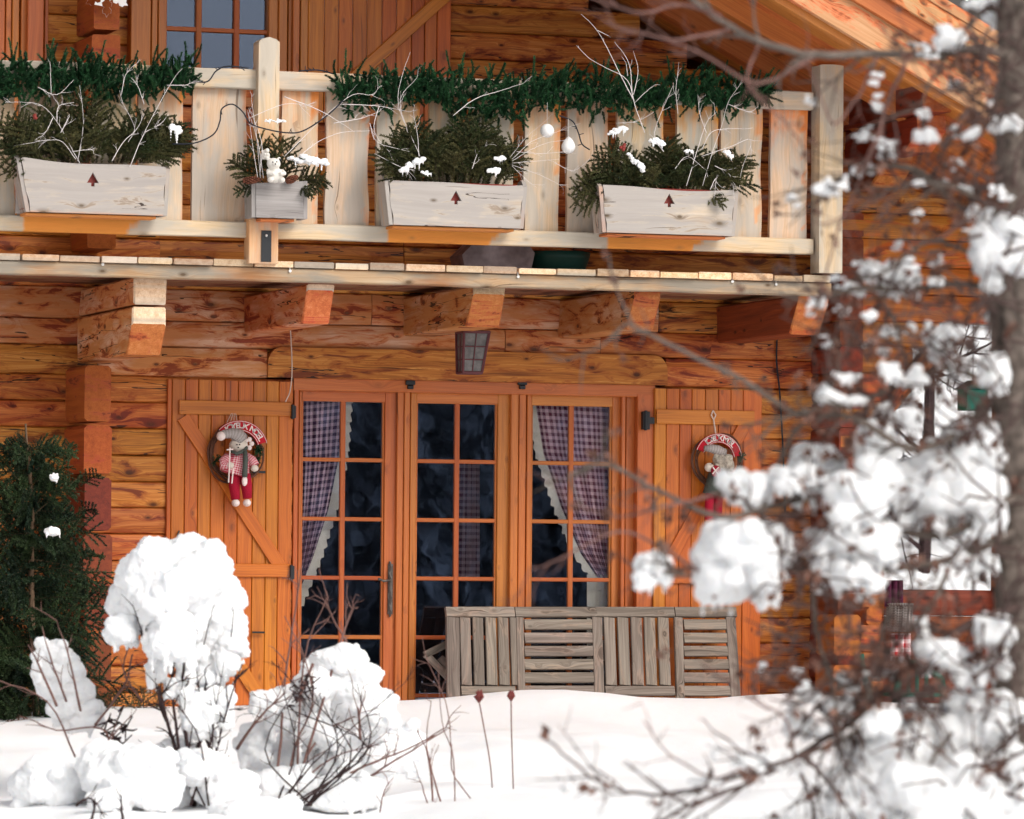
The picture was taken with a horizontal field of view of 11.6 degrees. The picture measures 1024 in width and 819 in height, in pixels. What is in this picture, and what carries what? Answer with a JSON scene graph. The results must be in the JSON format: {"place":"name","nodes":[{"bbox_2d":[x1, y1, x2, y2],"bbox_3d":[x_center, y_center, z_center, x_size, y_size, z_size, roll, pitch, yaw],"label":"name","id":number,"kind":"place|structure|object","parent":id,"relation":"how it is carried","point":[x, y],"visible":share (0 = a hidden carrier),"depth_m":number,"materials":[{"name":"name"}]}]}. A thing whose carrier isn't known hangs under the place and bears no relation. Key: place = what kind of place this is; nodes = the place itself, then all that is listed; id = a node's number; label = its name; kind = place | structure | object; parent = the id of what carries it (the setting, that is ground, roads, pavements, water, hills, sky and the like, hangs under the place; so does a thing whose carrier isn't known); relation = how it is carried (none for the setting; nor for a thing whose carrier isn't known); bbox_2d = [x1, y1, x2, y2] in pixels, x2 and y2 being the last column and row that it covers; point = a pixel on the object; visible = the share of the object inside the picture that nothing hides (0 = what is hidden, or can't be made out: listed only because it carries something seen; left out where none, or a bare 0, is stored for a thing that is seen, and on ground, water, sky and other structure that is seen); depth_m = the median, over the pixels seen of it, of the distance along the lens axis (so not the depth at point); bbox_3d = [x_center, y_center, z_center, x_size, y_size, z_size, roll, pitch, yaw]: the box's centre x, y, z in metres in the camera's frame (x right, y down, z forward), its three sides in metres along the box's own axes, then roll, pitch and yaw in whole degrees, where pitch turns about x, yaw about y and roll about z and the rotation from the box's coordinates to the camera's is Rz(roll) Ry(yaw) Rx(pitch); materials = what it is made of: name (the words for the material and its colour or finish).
{"place":"outdoors","nodes":[
{"label":"outdoors","id":0,"kind":"place"},
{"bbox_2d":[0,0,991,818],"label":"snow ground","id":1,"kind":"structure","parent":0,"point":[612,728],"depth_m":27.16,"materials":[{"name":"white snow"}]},
{"bbox_2d":[0,424,140,720],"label":"spruce tree","id":2,"kind":"object","parent":1,"relation":"on","point":[27,550],"visible":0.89,"depth_m":30.20,"materials":[{"name":"green plant"}]},
{"bbox_2d":[0,607,147,756],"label":"snowy shrub","id":3,"kind":"object","parent":1,"relation":"on","point":[64,685],"visible":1,"depth_m":23.54,"materials":[{"name":"white snow"}]},
{"bbox_2d":[7,738,185,818],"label":"snow mound","id":4,"kind":"object","parent":1,"relation":"on","point":[101,776],"visible":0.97,"depth_m":22.80,"materials":[{"name":"white snow"}]},
{"bbox_2d":[95,683,171,707],"bbox_3d":[-2.464,1.756,30.462,0.873,0.201,0.314,1,-2,-18],"label":"evergreen shrub","id":5,"kind":"object","parent":1,"relation":"on","point":[141,705],"visible":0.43,"depth_m":30.52,"materials":[{"name":"brown plant"}]},
{"bbox_2d":[101,532,261,808],"bbox_3d":[-1.555,1.257,23.389,0.736,1.380,0.586,1,-2,-18],"label":"snowy shrub","id":6,"kind":"object","parent":1,"relation":"on","point":[179,602],"visible":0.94,"depth_m":23.30,"materials":[{"name":"white snow"}]},
{"bbox_2d":[207,793,327,818],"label":"snow mound","id":7,"kind":"object","parent":1,"relation":"on","point":[287,804],"visible":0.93,"depth_m":22.56,"materials":[{"name":"white snow"}]},
{"bbox_2d":[232,566,464,814],"bbox_3d":[-0.775,1.342,23.835,1.187,1.214,0.959,1,-2,-18],"label":"snowy shrub","id":8,"kind":"object","parent":1,"relation":"on","point":[346,734],"visible":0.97,"depth_m":23.73,"materials":[{"name":"white snow"}]},
{"bbox_2d":[372,637,470,811],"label":"bare twigs","id":9,"kind":"object","parent":1,"relation":"on","point":[431,774],"visible":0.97,"depth_m":23.74,"materials":[{"name":"brown plant"}]},
{"bbox_2d":[423,641,445,678],"bbox_3d":[-0.470,1.609,32.219,0.210,0.267,0.040,1,-2,-18],"label":"folded chair","id":10,"kind":"object","parent":1,"relation":"on","point":[433,661],"visible":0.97,"depth_m":32.20,"materials":[{"name":"grey wood"}]},
{"bbox_2d":[474,689,492,787],"bbox_3d":[-0.134,1.706,24.338,0.109,0.702,0.049,1,-2,-18],"label":"seed stalk","id":11,"kind":"object","parent":1,"relation":"on","point":[479,696],"visible":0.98,"depth_m":24.34,"materials":[{"name":"brown plant"}]},
{"bbox_2d":[0,0,997,706],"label":"log chalet","id":12,"kind":"object","parent":1,"relation":"on","point":[142,362],"visible":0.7,"depth_m":32.04,"materials":[{"name":"brown wood"}]},
{"bbox_2d":[13,155,169,220],"bbox_3d":[-2.517,-1.328,29.930,0.945,0.372,0.190,1,-2,-18],"label":"planter box","id":13,"kind":"object","parent":12,"relation":"attached to","point":[48,189],"visible":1,"depth_m":29.85,"materials":[{"name":"white wood"}]},
{"bbox_2d":[0,84,197,182],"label":"fir greenery","id":14,"kind":"object","parent":13,"relation":"in","point":[157,146],"visible":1,"depth_m":29.88,"materials":[{"name":"green plant"}]},
{"bbox_2d":[168,124,182,142],"bbox_3d":[-2.007,-1.645,29.971,0.087,0.119,0.038,1,-2,-18],"label":"snow patch","id":15,"kind":"object","parent":14,"relation":"on","point":[177,130],"visible":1,"depth_m":29.96,"materials":[{"name":"white snow"}]},
{"bbox_2d":[5,62,202,165],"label":"white twigs","id":16,"kind":"object","parent":13,"relation":"in","point":[83,119],"visible":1,"depth_m":29.82,"materials":[{"name":"white wood"}]},
{"bbox_2d":[0,37,203,113],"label":"garland","id":17,"kind":"object","parent":12,"relation":"attached to","point":[88,73],"visible":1,"depth_m":30.01},
{"bbox_2d":[86,0,127,13],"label":"snowflake ornament","id":18,"kind":"object","parent":12,"relation":"hanging from","point":[122,3],"visible":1,"depth_m":31.16,"materials":[{"name":"white paint"}]},
{"bbox_2d":[157,0,277,107],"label":"upper window","id":19,"kind":"structure","parent":12,"relation":"in","point":[228,30],"depth_m":32.45,"materials":[{"name":"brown wood"}]},
{"bbox_2d":[192,66,248,84],"bbox_3d":[-1.755,-2.010,30.244,0.346,0.127,0.042,1,-2,-18],"label":"light wire","id":20,"kind":"object","parent":12,"relation":"attached to","point":[219,68],"visible":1,"depth_m":30.23,"materials":[{"name":"black"}]},
{"bbox_2d":[207,413,266,483],"bbox_3d":[-1.741,0.248,31.839,0.390,0.452,0.083,1,-2,-18],"label":"wreath","id":21,"kind":"object","parent":12,"relation":"hanging from","point":[255,434],"visible":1,"depth_m":31.84,"materials":[{"name":"red fabric"}]},
{"bbox_2d":[216,428,258,506],"bbox_3d":[-1.736,0.366,31.761,0.284,0.497,0.151,1,-2,-18],"label":"snowman doll","id":22,"kind":"object","parent":21,"relation":"attached to","point":[238,462],"visible":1,"depth_m":31.74,"materials":[{"name":"fabric"}]},
{"bbox_2d":[172,100,343,144],"bbox_3d":[-1.515,-1.722,30.108,1.057,0.307,0.034,1,-2,-18],"label":"light wire","id":23,"kind":"object","parent":12,"relation":"attached to","point":[291,132],"visible":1,"depth_m":30.10,"materials":[{"name":"black"}]},
{"bbox_2d":[244,181,306,222],"bbox_3d":[-1.425,-1.253,30.298,0.349,0.245,0.190,1,-2,-18],"label":"planter box","id":24,"kind":"object","parent":12,"relation":"attached to","point":[284,202],"visible":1,"depth_m":30.21,"materials":[{"name":"white wood"}]},
{"bbox_2d":[223,129,332,200],"bbox_3d":[-1.409,-1.470,30.232,0.649,0.445,0.206,1,-2,-18],"label":"fir greenery","id":25,"kind":"object","parent":24,"relation":"in","point":[317,182],"visible":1,"depth_m":30.23,"materials":[{"name":"green plant"}]},
{"bbox_2d":[243,176,261,183],"bbox_3d":[-1.558,-1.375,30.119,0.117,0.050,0.055,1,-2,-18],"label":"pine cone","id":26,"kind":"object","parent":25,"relation":"on","point":[251,180],"visible":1,"depth_m":30.11,"materials":[{"name":"brown plant"}]},
{"bbox_2d":[261,148,269,159],"bbox_3d":[-1.478,-1.532,30.136,0.053,0.068,0.061,0,-2,2],"label":"plush ornament","id":27,"kind":"object","parent":25,"relation":"attached to","point":[265,154],"visible":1,"depth_m":30.12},
{"bbox_2d":[266,157,285,182],"bbox_3d":[-1.416,-1.435,30.108,0.122,0.157,0.105,1,-2,-18],"label":"teddy bear","id":28,"kind":"object","parent":25,"relation":"on","point":[275,173],"visible":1,"depth_m":30.09},
{"bbox_2d":[265,118,286,123],"bbox_3d":[-1.422,-1.727,30.160,0.136,0.043,0.037,1,-2,-18],"label":"snow patch","id":29,"kind":"object","parent":25,"relation":"on","point":[277,121],"visible":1,"depth_m":30.16,"materials":[{"name":"white snow"}]},
{"bbox_2d":[287,154,329,169],"bbox_3d":[-1.224,-1.488,30.215,0.266,0.102,0.075,1,-2,-18],"label":"snow patch","id":30,"kind":"object","parent":25,"relation":"on","point":[310,160],"visible":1,"depth_m":30.20,"materials":[{"name":"white snow"}]},
{"bbox_2d":[285,175,298,183],"bbox_3d":[-1.323,-1.382,30.194,0.085,0.055,0.054,1,-2,-18],"label":"pine cone","id":31,"kind":"object","parent":24,"relation":"attached to","point":[290,179],"visible":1,"depth_m":30.18,"materials":[{"name":"brown plant"}]},
{"bbox_2d":[246,94,359,177],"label":"white twigs","id":32,"kind":"object","parent":24,"relation":"in","point":[260,164],"visible":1,"depth_m":30.15,"materials":[{"name":"white wood"}]},
{"bbox_2d":[285,330,292,401],"bbox_3d":[-1.417,-0.455,31.952,0.048,0.817,0.008,1,-2,-18],"label":"hanging cord","id":33,"kind":"object","parent":12,"relation":"hanging from","point":[291,366],"visible":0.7,"depth_m":31.95,"materials":[{"name":"beige plastic"}]},
{"bbox_2d":[299,66,333,74],"bbox_3d":[-1.186,-2.055,30.428,0.221,0.046,0.049,1,-2,-23],"label":"light wire","id":34,"kind":"object","parent":12,"relation":"attached to","point":[313,69],"visible":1,"depth_m":30.42,"materials":[{"name":"black"}]},
{"bbox_2d":[301,401,352,606],"bbox_3d":[-1.215,0.589,32.295,0.394,1.379,0.054,1,-2,-18],"label":"curtain","id":35,"kind":"object","parent":12,"relation":"hanging from","point":[321,421],"visible":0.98,"depth_m":32.29,"materials":[{"name":"fabric"}]},
{"bbox_2d":[296,391,395,691],"bbox_3d":[-1.057,0.996,32.194,0.650,2.252,0.125,1,-2,-18],"label":"glazed door","id":36,"kind":"structure","parent":12,"relation":"in","point":[387,400],"depth_m":32.26,"materials":[{"name":"brown wood"}]},
{"bbox_2d":[377,175,526,232],"bbox_3d":[-0.369,-1.254,30.615,0.917,0.326,0.190,1,-2,-18],"label":"planter box","id":37,"kind":"object","parent":12,"relation":"attached to","point":[446,206],"visible":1,"depth_m":30.53,"materials":[{"name":"white wood"}]},
{"bbox_2d":[369,112,533,184],"bbox_3d":[-0.388,-1.590,30.560,1.058,0.470,0.225,1,-2,-18],"label":"fir greenery","id":38,"kind":"object","parent":37,"relation":"in","point":[452,153],"visible":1,"depth_m":30.55,"materials":[{"name":"green plant"}]},
{"bbox_2d":[398,157,425,174],"bbox_3d":[-0.603,-1.471,30.414,0.180,0.120,0.064,1,-2,-18],"label":"snow patch","id":39,"kind":"object","parent":38,"relation":"on","point":[416,161],"visible":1,"depth_m":30.40,"materials":[{"name":"white snow"}]},
{"bbox_2d":[420,171,431,175],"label":"snow patch","id":40,"kind":"object","parent":38,"relation":"on","point":[425,173],"visible":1,"depth_m":30.43,"materials":[{"name":"white snow"}]},
{"bbox_2d":[330,54,528,178],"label":"white twigs","id":41,"kind":"object","parent":38,"relation":"in","point":[399,109],"visible":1,"depth_m":30.39,"materials":[{"name":"white wood"}]},
{"bbox_2d":[486,167,500,176],"bbox_3d":[-0.112,-1.445,30.571,0.096,0.059,0.039,1,-2,-18],"label":"snow patch","id":42,"kind":"object","parent":38,"relation":"on","point":[496,170],"visible":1,"depth_m":30.56,"materials":[{"name":"white snow"}]},
{"bbox_2d":[493,155,505,161],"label":"snow patch","id":43,"kind":"object","parent":38,"relation":"on","point":[501,158],"visible":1,"depth_m":30.58,"materials":[{"name":"white snow"}]},
{"bbox_2d":[510,123,591,190],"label":"white twigs","id":44,"kind":"object","parent":37,"relation":"in","point":[541,156],"visible":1,"depth_m":30.67,"materials":[{"name":"white wood"}]},
{"bbox_2d":[407,393,508,699],"bbox_3d":[-0.348,1.010,32.455,0.675,2.252,0.060,1,-2,-18],"label":"glazed door","id":45,"kind":"structure","parent":12,"relation":"in","point":[500,463],"depth_m":32.46,"materials":[{"name":"brown wood"}]},
{"bbox_2d":[459,464,479,576],"bbox_3d":[-0.289,0.749,34.083,0.155,0.780,0.059,1,-2,-18],"label":"curtain","id":46,"kind":"object","parent":12,"relation":"hanging from","point":[469,508],"visible":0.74,"depth_m":34.08,"materials":[{"name":"fabric"}]},
{"bbox_2d":[455,330,490,374],"bbox_3d":[-0.247,-0.388,31.674,0.187,0.336,0.187,1,-2,-18],"label":"wall lantern","id":47,"kind":"object","parent":12,"relation":"hanging from","point":[471,348],"depth_m":31.61,"materials":[{"name":"grey glass"}]},
{"bbox_2d":[450,245,534,268],"bbox_3d":[-0.125,-0.987,31.275,0.470,0.289,0.284,1,-2,-18],"label":"cushion sack","id":48,"kind":"object","parent":12,"relation":"on","point":[500,256],"visible":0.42,"depth_m":31.15,"materials":[{"name":"grey fabric"}]},
{"bbox_2d":[324,48,782,130],"bbox_3d":[0.270,-1.949,30.882,2.970,0.534,0.256,1,-2,-18],"label":"garland","id":49,"kind":"object","parent":12,"relation":"attached to","point":[433,85],"visible":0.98,"depth_m":30.87},
{"bbox_2d":[540,124,553,137],"bbox_3d":[0.216,-1.776,30.833,0.086,0.217,0.084,1,-2,-18],"label":"bauble","id":50,"kind":"object","parent":49,"relation":"hanging from","point":[546,129],"visible":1,"depth_m":30.80,"materials":[{"name":"white paint"}]},
{"bbox_2d":[561,121,574,153],"bbox_3d":[0.347,-1.679,30.872,0.086,0.217,0.084,1,-2,-18],"label":"bauble","id":51,"kind":"object","parent":49,"relation":"hanging from","point":[568,144],"visible":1,"depth_m":30.84,"materials":[{"name":"white paint"}]},
{"bbox_2d":[532,250,590,268],"bbox_3d":[0.279,-0.918,31.479,0.422,0.130,0.422,1,-2,-18],"label":"plastic tub","id":52,"kind":"object","parent":12,"relation":"on","point":[552,259],"visible":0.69,"depth_m":31.30,"materials":[{"name":"teal plastic"}]},
{"bbox_2d":[533,406,608,599],"bbox_3d":[0.387,0.575,32.807,0.635,1.359,0.054,1,-2,-18],"label":"curtain","id":53,"kind":"object","parent":12,"relation":"hanging from","point":[550,431],"visible":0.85,"depth_m":32.83,"materials":[{"name":"fabric"}]},
{"bbox_2d":[587,574,606,660],"bbox_3d":[0.578,1.360,32.844,0.191,0.565,0.021,1,-2,-18],"label":"curtain tail","id":54,"kind":"object","parent":53,"relation":"hanging from","point":[595,598],"visible":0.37,"depth_m":32.84},
{"bbox_2d":[524,395,619,685],"bbox_3d":[0.389,1.024,32.690,0.646,2.252,0.060,1,-2,-18],"label":"glazed door","id":55,"kind":"structure","parent":12,"relation":"in","point":[613,403],"depth_m":32.69,"materials":[{"name":"brown wood"}]},
{"bbox_2d":[559,115,589,149],"bbox_3d":[0.383,-1.703,30.925,0.202,0.211,0.041,1,-2,-18],"label":"light wire","id":56,"kind":"object","parent":12,"relation":"attached to","point":[576,128],"visible":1,"depth_m":30.92,"materials":[{"name":"black"}]},
{"bbox_2d":[592,182,738,240],"bbox_3d":[0.938,-1.230,31.032,0.921,0.342,0.190,1,-2,-18],"label":"planter box","id":57,"kind":"object","parent":12,"relation":"attached to","point":[647,213],"visible":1,"depth_m":30.94,"materials":[{"name":"white wood"}]},
{"bbox_2d":[567,133,763,217],"bbox_3d":[0.940,-1.428,30.974,1.332,0.554,0.232,1,-2,-18],"label":"fir greenery","id":58,"kind":"object","parent":57,"relation":"in","point":[627,172],"visible":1,"depth_m":30.97,"materials":[{"name":"green plant"}]},
{"bbox_2d":[576,14,657,132],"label":"white twigs","id":59,"kind":"object","parent":58,"relation":"in","point":[620,74],"visible":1,"depth_m":30.85,"materials":[{"name":"white wood"}]},
{"bbox_2d":[607,126,628,138],"bbox_3d":[0.651,-1.697,30.822,0.139,0.089,0.053,1,-2,-18],"label":"snow patch","id":60,"kind":"object","parent":58,"relation":"on","point":[615,131],"visible":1,"depth_m":30.81,"materials":[{"name":"white snow"}]},
{"bbox_2d":[619,143,625,150],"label":"red berries","id":61,"kind":"object","parent":58,"relation":"attached to","point":[623,147],"visible":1,"depth_m":30.73,"materials":[{"name":"red plant"}]},
{"bbox_2d":[626,152,644,175],"bbox_3d":[0.759,-1.506,30.852,0.132,0.141,0.049,1,-2,-18],"label":"snow patch","id":62,"kind":"object","parent":58,"relation":"on","point":[640,165],"visible":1,"depth_m":30.84,"materials":[{"name":"white snow"}]},
{"bbox_2d":[648,137,665,148],"bbox_3d":[0.892,-1.637,30.901,0.112,0.071,0.043,1,-2,-18],"label":"snow patch","id":63,"kind":"object","parent":58,"relation":"on","point":[657,141],"visible":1,"depth_m":30.89,"materials":[{"name":"white snow"}]},
{"bbox_2d":[684,149,693,153],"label":"snow patch","id":64,"kind":"object","parent":58,"relation":"on","point":[688,150],"visible":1,"depth_m":30.95,"materials":[{"name":"white snow"}]},
{"bbox_2d":[722,150,733,160],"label":"snow patch","id":65,"kind":"object","parent":58,"relation":"on","point":[728,153],"visible":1,"depth_m":31.03,"materials":[{"name":"white snow"}]},
{"bbox_2d":[624,65,754,198],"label":"white twigs","id":66,"kind":"object","parent":57,"relation":"in","point":[706,139],"visible":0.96,"depth_m":31.00,"materials":[{"name":"white wood"}]},
{"bbox_2d":[691,410,746,484],"bbox_3d":[1.352,0.271,32.830,0.385,0.536,0.083,1,-2,-18],"label":"wreath","id":67,"kind":"object","parent":12,"relation":"hanging from","point":[730,442],"visible":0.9,"depth_m":32.82,"materials":[{"name":"red fabric"}]},
{"bbox_2d":[703,444,733,520],"bbox_3d":[1.348,0.477,32.758,0.218,0.500,0.163,1,-2,-18],"label":"bearded doll","id":68,"kind":"object","parent":67,"relation":"attached to","point":[710,486],"visible":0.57,"depth_m":32.72,"materials":[{"name":"fabric"}]},
{"bbox_2d":[776,340,785,511],"bbox_3d":[1.768,0.065,33.049,0.079,1.216,0.011,1,-2,-18],"label":"wall cable","id":69,"kind":"object","parent":12,"relation":"attached to","point":[779,399],"depth_m":33.05,"materials":[{"name":"black metal"}]},
{"bbox_2d":[885,580,902,606],"bbox_3d":[2.482,1.196,32.684,0.124,0.173,0.044,1,-2,-18],"label":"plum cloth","id":70,"kind":"object","parent":12,"relation":"hanging from","point":[891,585],"visible":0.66,"depth_m":32.67,"materials":[{"name":"purple fabric"}]},
{"bbox_2d":[886,603,913,631],"bbox_3d":[2.523,1.353,32.695,0.185,0.189,0.185,1,-2,-18],"label":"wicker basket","id":71,"kind":"object","parent":12,"relation":"hanging from","point":[909,617],"visible":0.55,"depth_m":32.63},
{"bbox_2d":[890,633,910,659],"bbox_3d":[2.525,1.545,32.688,0.137,0.179,0.044,1,-2,-18],"label":"gingham cloth","id":72,"kind":"object","parent":71,"relation":"hanging from","point":[905,642],"visible":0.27,"depth_m":32.69,"materials":[{"name":"red fabric"}]},
{"bbox_2d":[507,690,514,788],"bbox_3d":[-0.004,1.710,24.377,0.050,0.700,0.037,1,-2,-18],"label":"seed stalk","id":73,"kind":"object","parent":1,"relation":"on","point":[510,695],"visible":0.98,"depth_m":24.38,"materials":[{"name":"brown plant"}]},
{"bbox_2d":[444,607,740,698],"bbox_3d":[0.521,1.594,32.337,2.038,0.658,0.285,1,-2,-18],"label":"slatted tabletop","id":74,"kind":"object","parent":1,"relation":"on","point":[457,634],"visible":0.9,"depth_m":32.34,"materials":[{"name":"grey wood"}]},
{"bbox_2d":[497,0,1023,818],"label":"fruit tree","id":75,"kind":"object","parent":1,"relation":"on","point":[957,752],"visible":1,"depth_m":14.95,"materials":[{"name":"brown plant"}]},
{"bbox_2d":[953,323,987,410],"bbox_3d":[3.004,-0.277,32.751,0.200,0.570,0.200,1,-2,-18],"label":"feeder box","id":76,"kind":"object","parent":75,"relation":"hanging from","point":[978,390],"visible":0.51,"depth_m":32.67,"materials":[{"name":"teal plastic"}]},
{"bbox_2d":[888,324,989,577],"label":"bare tree","id":77,"kind":"object","parent":1,"relation":"on","point":[922,546],"visible":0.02,"depth_m":47.34,"materials":[{"name":"plant"}]},
{"bbox_2d":[884,660,944,701],"bbox_3d":[2.633,1.758,32.198,0.481,0.303,0.390,1,-2,-18],"label":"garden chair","id":78,"kind":"object","parent":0,"point":[936,694],"visible":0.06,"depth_m":32.34,"materials":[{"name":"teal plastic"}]}
]}

